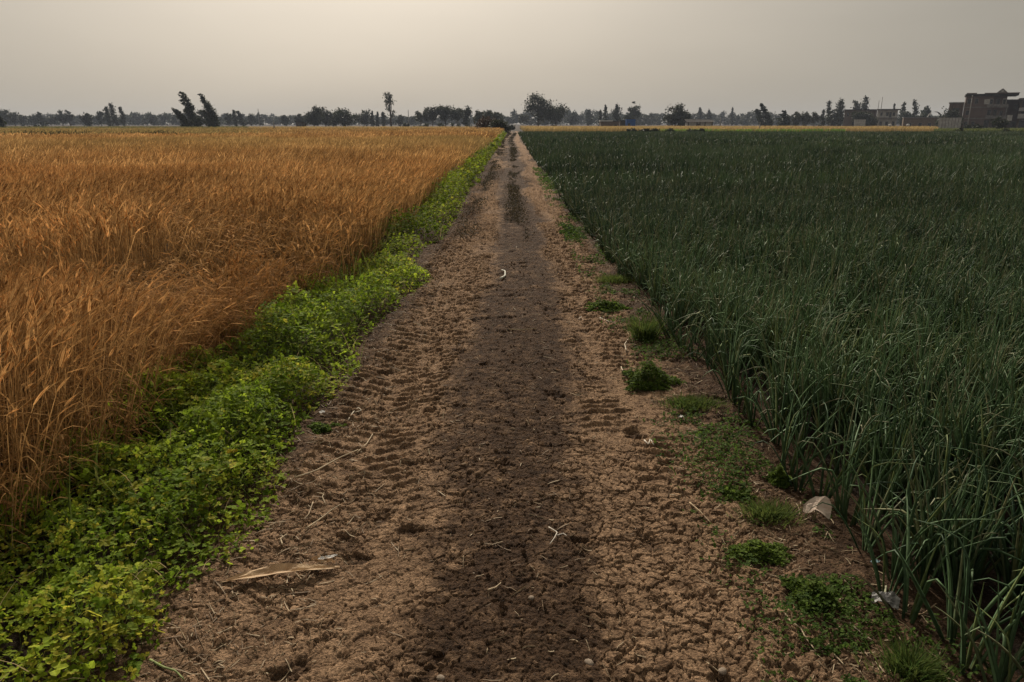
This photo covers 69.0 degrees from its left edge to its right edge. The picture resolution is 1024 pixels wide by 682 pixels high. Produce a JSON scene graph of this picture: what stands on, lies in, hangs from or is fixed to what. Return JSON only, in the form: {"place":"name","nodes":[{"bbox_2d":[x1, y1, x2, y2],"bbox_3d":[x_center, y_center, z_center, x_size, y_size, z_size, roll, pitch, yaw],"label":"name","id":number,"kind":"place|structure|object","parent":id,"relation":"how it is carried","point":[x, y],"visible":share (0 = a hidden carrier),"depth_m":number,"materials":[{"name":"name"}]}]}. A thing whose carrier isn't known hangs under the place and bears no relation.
{"place":"outdoors","nodes":[
{"label":"outdoors","id":0,"kind":"place"},
{"bbox_2d":[0,127,504,559],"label":"wheat field","id":1,"kind":"structure","parent":0,"point":[75,201],"depth_m":7.52,"materials":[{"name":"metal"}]},
{"bbox_2d":[0,124,1023,681],"bbox_3d":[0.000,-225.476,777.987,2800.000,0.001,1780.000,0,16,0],"label":"ground","id":2,"kind":"structure","parent":0,"point":[988,594],"depth_m":3.27,"materials":[{"name":"soil"}]},
{"bbox_2d":[0,109,14,123],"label":"tree","id":3,"kind":"object","parent":2,"relation":"on","point":[4,115],"visible":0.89,"depth_m":449.31,"materials":[{"name":"green plant"}]},
{"bbox_2d":[54,110,68,125],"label":"tree","id":4,"kind":"object","parent":2,"relation":"on","point":[61,118],"visible":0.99,"depth_m":430.26,"materials":[{"name":"green plant"}]},
{"bbox_2d":[79,112,94,125],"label":"tree","id":5,"kind":"object","parent":2,"relation":"on","point":[86,118],"visible":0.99,"depth_m":372.86,"materials":[{"name":"green plant"}]},
{"bbox_2d":[4,129,176,134],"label":"dark weed row","id":6,"kind":"object","parent":2,"relation":"on","point":[59,132],"visible":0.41,"depth_m":64.52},
{"bbox_2d":[108,103,119,125],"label":"tree","id":7,"kind":"object","parent":2,"relation":"on","point":[112,113],"visible":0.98,"depth_m":372.55,"materials":[{"name":"green plant"}]},
{"bbox_2d":[171,107,194,127],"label":"tree","id":8,"kind":"object","parent":2,"relation":"on","point":[184,122],"visible":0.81,"depth_m":216.03,"materials":[{"name":"green plant"}]},
{"bbox_2d":[178,91,205,126],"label":"tree","id":9,"kind":"object","parent":2,"relation":"on","point":[189,110],"visible":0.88,"depth_m":220.90,"materials":[{"name":"green plant"}]},
{"bbox_2d":[197,93,220,126],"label":"tree","id":10,"kind":"object","parent":2,"relation":"on","point":[210,117],"visible":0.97,"depth_m":225.01,"materials":[{"name":"green plant"}]},
{"bbox_2d":[0,126,474,128],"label":"field crop","id":11,"kind":"object","parent":2,"relation":"on","point":[65,127],"visible":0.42,"depth_m":206.95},
{"bbox_2d":[0,130,506,681],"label":"verge plants","id":12,"kind":"object","parent":2,"relation":"on","point":[226,398],"visible":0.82,"depth_m":3.49,"materials":[{"name":"green plant"}]},
{"bbox_2d":[302,105,325,125],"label":"tree","id":13,"kind":"object","parent":2,"relation":"on","point":[311,117],"visible":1,"depth_m":319.01,"materials":[{"name":"green plant"}]},
{"bbox_2d":[312,107,332,126],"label":"tree","id":14,"kind":"object","parent":2,"relation":"on","point":[327,114],"visible":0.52,"depth_m":329.54,"materials":[{"name":"green plant"}]},
{"bbox_2d":[332,107,362,126],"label":"tree","id":15,"kind":"object","parent":2,"relation":"on","point":[341,116],"visible":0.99,"depth_m":310.19,"materials":[{"name":"green plant"}]},
{"bbox_2d":[356,109,373,125],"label":"tree","id":16,"kind":"object","parent":2,"relation":"on","point":[365,117],"visible":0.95,"depth_m":401.44,"materials":[{"name":"green plant"}]},
{"bbox_2d":[382,92,396,125],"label":"tree","id":17,"kind":"object","parent":2,"relation":"on","point":[388,96],"visible":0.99,"depth_m":310.00,"materials":[{"name":"green plant"}]},
{"bbox_2d":[413,110,429,123],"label":"tree","id":18,"kind":"object","parent":2,"relation":"on","point":[424,116],"visible":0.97,"depth_m":329.46,"materials":[{"name":"green plant"}]},
{"bbox_2d":[423,105,440,126],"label":"tree","id":19,"kind":"object","parent":2,"relation":"on","point":[432,114],"visible":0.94,"depth_m":333.56,"materials":[{"name":"green plant"}]},
{"bbox_2d":[433,104,453,125],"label":"tree","id":20,"kind":"object","parent":2,"relation":"on","point":[444,116],"visible":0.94,"depth_m":334.61,"materials":[{"name":"green plant"}]},
{"bbox_2d":[447,108,463,123],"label":"tree","id":21,"kind":"object","parent":2,"relation":"on","point":[454,113],"visible":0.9,"depth_m":333.78,"materials":[{"name":"green plant"}]},
{"bbox_2d":[458,105,472,125],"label":"tree","id":22,"kind":"object","parent":2,"relation":"on","point":[466,114],"visible":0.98,"depth_m":329.64,"materials":[{"name":"green plant"}]},
{"bbox_2d":[3,109,938,125],"bbox_3d":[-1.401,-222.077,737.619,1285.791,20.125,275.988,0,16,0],"label":"distant wood","id":23,"kind":"object","parent":2,"relation":"on","point":[164,118],"visible":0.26,"depth_m":672.01,"materials":[{"name":"green plant"}]},
{"bbox_2d":[473,112,493,127],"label":"bush","id":24,"kind":"object","parent":2,"relation":"on","point":[482,123],"visible":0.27,"depth_m":133.33,"materials":[{"name":"green plant"}]},
{"bbox_2d":[485,117,511,132],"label":"bush","id":25,"kind":"object","parent":2,"relation":"on","point":[497,123],"visible":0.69,"depth_m":128.18,"materials":[{"name":"green plant"}]},
{"bbox_2d":[524,91,556,125],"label":"tree","id":26,"kind":"object","parent":2,"relation":"on","point":[538,106],"visible":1,"depth_m":308.26,"materials":[{"name":"green plant"}]},
{"bbox_2d":[543,101,569,125],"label":"tree","id":27,"kind":"object","parent":2,"relation":"on","point":[556,115],"visible":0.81,"depth_m":311.56,"materials":[{"name":"green plant"}]},
{"bbox_2d":[627,101,640,118],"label":"tree","id":28,"kind":"object","parent":2,"relation":"on","point":[636,112],"visible":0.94,"depth_m":400.30,"materials":[{"name":"green plant"}]},
{"bbox_2d":[660,102,687,125],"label":"tree","id":29,"kind":"object","parent":2,"relation":"on","point":[676,112],"visible":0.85,"depth_m":267.12,"materials":[{"name":"green plant"}]},
{"bbox_2d":[683,119,713,125],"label":"thatched shed","id":30,"kind":"structure","parent":2,"relation":"on","point":[696,122],"depth_m":251.59,"materials":[{"name":"paint"}]},
{"bbox_2d":[520,125,938,131],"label":"golden stubble strip","id":31,"kind":"object","parent":2,"relation":"on","point":[539,128],"visible":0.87,"depth_m":156.47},
{"bbox_2d":[660,128,845,131],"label":"bright green crop","id":32,"kind":"object","parent":2,"relation":"on","point":[759,130],"visible":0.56,"depth_m":131.84,"materials":[{"name":"green plant"}]},
{"bbox_2d":[754,109,767,125],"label":"tree","id":33,"kind":"object","parent":2,"relation":"on","point":[761,121],"visible":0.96,"depth_m":315.49,"materials":[{"name":"green plant"}]},
{"bbox_2d":[759,103,773,125],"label":"tree","id":34,"kind":"object","parent":2,"relation":"on","point":[766,116],"visible":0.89,"depth_m":317.35,"materials":[{"name":"green plant"}]},
{"bbox_2d":[776,110,792,125],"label":"tree","id":35,"kind":"object","parent":2,"relation":"on","point":[786,120],"visible":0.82,"depth_m":306.06,"materials":[{"name":"green plant"}]},
{"bbox_2d":[800,111,812,125],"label":"tree","id":36,"kind":"object","parent":2,"relation":"on","point":[805,118],"visible":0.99,"depth_m":315.69,"materials":[{"name":"green plant"}]},
{"bbox_2d":[828,109,839,126],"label":"tree","id":37,"kind":"object","parent":2,"relation":"on","point":[834,115],"visible":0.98,"depth_m":339.44,"materials":[{"name":"green plant"}]},
{"bbox_2d":[834,99,844,125],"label":"tree","id":38,"kind":"object","parent":2,"relation":"on","point":[840,112],"visible":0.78,"depth_m":343.49,"materials":[{"name":"green plant"}]},
{"bbox_2d":[843,109,876,127],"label":"brick block","id":39,"kind":"structure","parent":2,"relation":"on","point":[848,120],"depth_m":315.00,"materials":[{"name":"brick"}]},
{"bbox_2d":[851,109,871,125],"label":"tree","id":40,"kind":"object","parent":2,"relation":"on","point":[861,115],"visible":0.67,"depth_m":285.82,"materials":[{"name":"green plant"}]},
{"bbox_2d":[902,117,938,127],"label":"long shed","id":41,"kind":"structure","parent":2,"relation":"on","point":[921,121],"depth_m":285.65,"materials":[{"name":"concrete"}]},
{"bbox_2d":[854,489,994,623],"bbox_3d":[1.325,0.762,2.627,0.363,0.447,0.493,0,16,-2],"label":"onion plant","id":42,"kind":"object","parent":2,"relation":"in","point":[916,607],"visible":0.8,"depth_m":2.57,"materials":[{"name":"green plant"}]},
{"bbox_2d":[845,476,1021,583],"bbox_3d":[1.480,0.693,2.797,0.569,0.482,0.362,-1,16,-5],"label":"onion plant","id":43,"kind":"object","parent":2,"relation":"in","point":[894,554],"visible":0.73,"depth_m":2.76,"materials":[{"name":"green plant"}]},
{"bbox_2d":[933,106,967,127],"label":"bush","id":44,"kind":"object","parent":2,"relation":"on","point":[952,113],"visible":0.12,"depth_m":214.96,"materials":[{"name":"green plant"}]},
{"bbox_2d":[886,517,1023,646],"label":"onion plant","id":45,"kind":"object","parent":2,"relation":"in","point":[952,627],"visible":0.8,"depth_m":2.45,"materials":[{"name":"green plant"}]},
{"bbox_2d":[949,102,964,115],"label":"brick annex","id":46,"kind":"object","parent":2,"relation":"on","point":[958,105],"visible":0.23,"depth_m":221.36,"materials":[{"name":"brick"}]},
{"bbox_2d":[914,519,1023,674],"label":"onion plant","id":47,"kind":"object","parent":2,"relation":"in","point":[963,657],"visible":0.8,"depth_m":2.31,"materials":[{"name":"green plant"}]},
{"bbox_2d":[932,577,1023,681],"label":"onion plant","id":48,"kind":"object","parent":2,"relation":"in","point":[1002,670],"visible":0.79,"depth_m":2.24,"materials":[{"name":"green plant"}]},
{"bbox_2d":[934,127,1023,131],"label":"olive weed strip","id":49,"kind":"object","parent":2,"relation":"on","point":[991,129],"visible":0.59,"depth_m":138.96,"materials":[{"name":"green plant"}]},
{"bbox_2d":[969,588,1011,681],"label":"onion plant","id":50,"kind":"object","parent":2,"relation":"in","point":[996,674],"visible":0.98,"depth_m":2.15,"materials":[{"name":"green plant"}]},
{"bbox_2d":[990,116,1008,128],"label":"shrub","id":51,"kind":"object","parent":2,"relation":"on","point":[999,124],"visible":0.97,"depth_m":143.58,"materials":[{"name":"green plant"}]},
{"bbox_2d":[1004,99,1019,127],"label":"brick building","id":52,"kind":"structure","parent":2,"relation":"on","point":[1013,107],"depth_m":221.32,"materials":[{"name":"brick"}]},
{"bbox_2d":[1015,98,1023,127],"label":"plastered house","id":53,"kind":"structure","parent":2,"relation":"on","point":[1020,120],"depth_m":217.90,"materials":[{"name":"paint"}]},
{"bbox_2d":[0,0,1023,123],"label":"sky","id":54,"kind":"structure","parent":0,"point":[276,57],"materials":[{"name":"grey"}]},
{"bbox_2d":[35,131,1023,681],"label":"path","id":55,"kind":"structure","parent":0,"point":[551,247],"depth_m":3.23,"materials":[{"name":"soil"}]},
{"bbox_2d":[219,563,339,582],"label":"dry leaf","id":56,"kind":"object","parent":55,"relation":"on","point":[276,569],"visible":1,"depth_m":2.85,"materials":[{"name":"plant"}]},
{"bbox_2d":[307,421,346,434],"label":"leafy weed","id":57,"kind":"object","parent":55,"relation":"on","point":[321,427],"visible":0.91,"depth_m":4.21,"materials":[{"name":"green plant"}]},
{"bbox_2d":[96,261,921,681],"bbox_3d":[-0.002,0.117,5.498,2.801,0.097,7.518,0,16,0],"label":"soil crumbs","id":58,"kind":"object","parent":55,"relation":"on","point":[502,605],"visible":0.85,"depth_m":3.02,"materials":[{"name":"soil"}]},
{"bbox_2d":[82,238,991,681],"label":"straw litter","id":59,"kind":"object","parent":55,"relation":"on","point":[234,594],"visible":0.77,"depth_m":3.06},
{"bbox_2d":[558,221,586,246],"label":"leafy weed","id":60,"kind":"object","parent":55,"relation":"on","point":[566,230],"visible":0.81,"depth_m":11.62,"materials":[{"name":"green plant"}]},
{"bbox_2d":[584,299,632,312],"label":"leafy weed","id":61,"kind":"object","parent":55,"relation":"on","point":[604,305],"visible":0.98,"depth_m":6.92,"materials":[{"name":"green plant"}]},
{"bbox_2d":[581,273,636,283],"bbox_3d":[1.115,-0.693,8.104,0.676,0.073,0.570,10,19,32],"label":"grass patch","id":62,"kind":"object","parent":55,"relation":"on","point":[612,279],"visible":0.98,"depth_m":8.06,"materials":[{"name":"green plant"}]},
{"bbox_2d":[616,310,667,342],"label":"grass tuft","id":63,"kind":"object","parent":55,"relation":"on","point":[646,328],"visible":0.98,"depth_m":5.91,"materials":[{"name":"green plant"}]},
{"bbox_2d":[621,357,686,391],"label":"leafy weed","id":64,"kind":"object","parent":55,"relation":"on","point":[644,374],"visible":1,"depth_m":4.90,"materials":[{"name":"green plant"}]},
{"bbox_2d":[631,283,684,328],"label":"onion plant","id":65,"kind":"object","parent":55,"relation":"on","point":[657,306],"visible":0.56,"depth_m":6.21,"materials":[{"name":"green plant"}]},
{"bbox_2d":[641,282,694,334],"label":"onion plant","id":66,"kind":"object","parent":55,"relation":"on","point":[665,315],"visible":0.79,"depth_m":6.01,"materials":[{"name":"green plant"}]},
{"bbox_2d":[651,298,704,336],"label":"onion plant","id":67,"kind":"object","parent":55,"relation":"on","point":[671,323],"visible":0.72,"depth_m":5.93,"materials":[{"name":"green plant"}]},
{"bbox_2d":[654,303,702,347],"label":"onion plant","id":68,"kind":"object","parent":55,"relation":"on","point":[685,341],"visible":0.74,"depth_m":5.70,"materials":[{"name":"green plant"}]},
{"bbox_2d":[655,308,706,352],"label":"onion plant","id":69,"kind":"object","parent":55,"relation":"on","point":[680,333],"visible":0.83,"depth_m":5.54,"materials":[{"name":"green plant"}]},
{"bbox_2d":[651,390,740,413],"bbox_3d":[1.118,0.368,4.536,0.555,0.049,0.370,2,16,8],"label":"grass patch","id":70,"kind":"object","parent":55,"relation":"on","point":[700,401],"visible":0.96,"depth_m":4.54,"materials":[{"name":"green plant"}]},
{"bbox_2d":[684,295,712,343],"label":"onion plant","id":71,"kind":"object","parent":55,"relation":"on","point":[695,341],"visible":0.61,"depth_m":5.86,"materials":[{"name":"green plant"}]},
{"bbox_2d":[680,319,741,358],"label":"onion plant","id":72,"kind":"object","parent":55,"relation":"on","point":[691,345],"visible":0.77,"depth_m":5.42,"materials":[{"name":"green plant"}]},
{"bbox_2d":[699,318,732,364],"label":"onion plant","id":73,"kind":"object","parent":55,"relation":"on","point":[707,344],"visible":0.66,"depth_m":5.36,"materials":[{"name":"green plant"}]},
{"bbox_2d":[683,314,750,390],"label":"onion plant","id":74,"kind":"object","parent":55,"relation":"on","point":[729,382],"visible":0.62,"depth_m":4.77,"materials":[{"name":"green plant"}]},
{"bbox_2d":[693,320,740,369],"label":"onion plant","id":75,"kind":"object","parent":55,"relation":"on","point":[714,367],"visible":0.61,"depth_m":5.20,"materials":[{"name":"green plant"}]},
{"bbox_2d":[450,133,992,681],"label":"bank sprigs","id":76,"kind":"object","parent":55,"relation":"on","point":[724,445],"visible":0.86,"depth_m":3.49,"materials":[{"name":"green plant"}]},
{"bbox_2d":[698,323,767,379],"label":"onion plant","id":77,"kind":"object","parent":55,"relation":"on","point":[736,350],"visible":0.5,"depth_m":4.93,"materials":[{"name":"green plant"}]},
{"bbox_2d":[707,339,760,399],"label":"onion plant","id":78,"kind":"object","parent":55,"relation":"on","point":[725,385],"visible":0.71,"depth_m":4.62,"materials":[{"name":"green plant"}]},
{"bbox_2d":[704,484,764,503],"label":"leafy weed","id":79,"kind":"object","parent":55,"relation":"on","point":[730,489],"visible":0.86,"depth_m":3.44,"materials":[{"name":"green plant"}]},
{"bbox_2d":[708,325,763,384],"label":"onion plant","id":80,"kind":"object","parent":55,"relation":"on","point":[728,358],"visible":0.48,"depth_m":4.93,"materials":[{"name":"green plant"}]},
{"bbox_2d":[704,310,774,373],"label":"onion plant","id":81,"kind":"object","parent":55,"relation":"on","point":[717,343],"visible":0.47,"depth_m":5.07,"materials":[{"name":"green plant"}]},
{"bbox_2d":[721,333,772,404],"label":"onion plant","id":82,"kind":"object","parent":55,"relation":"on","point":[735,388],"visible":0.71,"depth_m":4.52,"materials":[{"name":"green plant"}]},
{"bbox_2d":[735,357,772,415],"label":"onion plant","id":83,"kind":"object","parent":55,"relation":"on","point":[744,410],"visible":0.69,"depth_m":4.37,"materials":[{"name":"green plant"}]},
{"bbox_2d":[724,538,794,566],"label":"leafy weed","id":84,"kind":"object","parent":55,"relation":"on","point":[760,547],"visible":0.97,"depth_m":2.96,"materials":[{"name":"green plant"}]},
{"bbox_2d":[729,342,793,425],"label":"onion plant","id":85,"kind":"object","parent":55,"relation":"on","point":[749,410],"visible":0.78,"depth_m":4.26,"materials":[{"name":"green plant"}]},
{"bbox_2d":[726,496,816,528],"bbox_3d":[1.122,0.737,3.233,0.352,0.060,0.318,9,19,28],"label":"grass patch","id":86,"kind":"object","parent":55,"relation":"on","point":[769,510],"visible":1,"depth_m":3.24,"materials":[{"name":"green plant"}]},
{"bbox_2d":[729,357,818,445],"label":"onion plant","id":87,"kind":"object","parent":55,"relation":"on","point":[774,440],"visible":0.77,"depth_m":3.98,"materials":[{"name":"green plant"}]},
{"bbox_2d":[765,463,795,488],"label":"leafy weed","id":88,"kind":"object","parent":55,"relation":"on","point":[776,477],"visible":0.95,"depth_m":3.55,"materials":[{"name":"green plant"}]},
{"bbox_2d":[742,371,827,433],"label":"onion plant","id":89,"kind":"object","parent":55,"relation":"on","point":[773,407],"visible":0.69,"depth_m":4.13,"materials":[{"name":"green plant"}]},
{"bbox_2d":[758,370,844,458],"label":"onion plant","id":90,"kind":"object","parent":55,"relation":"on","point":[803,438],"visible":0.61,"depth_m":3.84,"materials":[{"name":"green plant"}]},
{"bbox_2d":[754,413,849,490],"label":"onion plant","id":91,"kind":"object","parent":55,"relation":"on","point":[802,480],"visible":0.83,"depth_m":3.50,"materials":[{"name":"green plant"}]},
{"bbox_2d":[781,391,841,465],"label":"onion plant","id":92,"kind":"object","parent":55,"relation":"on","point":[788,440],"visible":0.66,"depth_m":3.75,"materials":[{"name":"green plant"}]},
{"bbox_2d":[778,574,845,615],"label":"leafy weed","id":93,"kind":"object","parent":55,"relation":"on","point":[812,585],"visible":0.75,"depth_m":2.68,"materials":[{"name":"green plant"}]},
{"bbox_2d":[759,397,866,476],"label":"onion plant","id":94,"kind":"object","parent":55,"relation":"on","point":[794,454],"visible":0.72,"depth_m":3.61,"materials":[{"name":"green plant"}]},
{"bbox_2d":[803,496,831,518],"bbox_3d":[1.327,0.720,3.238,0.116,0.086,0.074,12,20,36],"label":"crumpled paper","id":95,"kind":"object","parent":55,"relation":"on","point":[824,509],"visible":0.96,"depth_m":3.24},
{"bbox_2d":[786,403,887,498],"bbox_3d":[1.479,0.524,3.358,0.415,0.490,0.271,14,21,39],"label":"onion plant","id":96,"kind":"object","parent":55,"relation":"on","point":[830,494],"visible":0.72,"depth_m":3.37,"materials":[{"name":"green plant"}]},
{"bbox_2d":[789,398,888,515],"bbox_3d":[1.435,0.529,3.291,0.390,0.519,0.613,1,16,3],"label":"onion plant","id":97,"kind":"object","parent":55,"relation":"on","point":[852,481],"visible":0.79,"depth_m":3.29,"materials":[{"name":"green plant"}]},
{"bbox_2d":[803,440,904,553],"bbox_3d":[1.445,0.676,2.952,0.497,0.431,0.336,-9,18,-27],"label":"onion plant","id":98,"kind":"object","parent":55,"relation":"on","point":[873,541],"visible":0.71,"depth_m":2.98,"materials":[{"name":"green plant"}]},
{"bbox_2d":[806,441,915,525],"bbox_3d":[1.433,0.623,3.059,0.461,0.468,0.250,-6,17,-21],"label":"onion plant","id":99,"kind":"object","parent":55,"relation":"on","point":[854,520],"visible":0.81,"depth_m":3.15,"materials":[{"name":"green plant"}]},
{"bbox_2d":[840,453,911,539],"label":"onion plant","id":100,"kind":"object","parent":55,"relation":"on","point":[884,519],"visible":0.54,"depth_m":3.08,"materials":[{"name":"green plant"}]},
{"bbox_2d":[871,591,899,609],"bbox_3d":[1.314,0.907,2.620,0.090,0.048,0.049,8,18,27],"label":"crumpled wrapper","id":101,"kind":"object","parent":55,"relation":"on","point":[892,598],"visible":0.85,"depth_m":2.62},
{"bbox_2d":[851,625,969,681],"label":"grass tuft","id":102,"kind":"object","parent":55,"relation":"on","point":[915,667],"visible":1,"depth_m":2.32,"materials":[{"name":"green plant"}]},
{"bbox_2d":[853,496,971,594],"bbox_3d":[1.423,0.768,2.732,0.370,0.376,0.201,1,16,4],"label":"onion plant","id":103,"kind":"object","parent":55,"relation":"on","point":[874,563],"visible":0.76,"depth_m":2.70,"materials":[{"name":"green plant"}]},
{"bbox_2d":[856,452,978,572],"bbox_3d":[1.554,0.679,2.822,0.273,0.494,0.419,-7,18,-22],"label":"onion plant","id":104,"kind":"object","parent":55,"relation":"on","point":[931,516],"visible":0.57,"depth_m":2.85,"materials":[{"name":"green plant"}]},
{"bbox_2d":[518,130,1023,677],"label":"onion field","id":105,"kind":"structure","parent":0,"point":[888,242],"depth_m":6.99,"materials":[{"name":"green plant"}]},
{"bbox_2d":[876,109,900,126],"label":"white house","id":106,"kind":"structure","parent":0,"point":[887,117],"depth_m":304.88,"materials":[{"name":"paint"}]},
{"bbox_2d":[938,117,961,127],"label":"compound wall","id":107,"kind":"structure","parent":0,"point":[949,122],"depth_m":211.11,"materials":[{"name":"paint"}]},
{"bbox_2d":[961,89,1019,127],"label":"brick building","id":108,"kind":"structure","parent":0,"point":[986,108],"depth_m":217.19,"materials":[{"name":"brick"}]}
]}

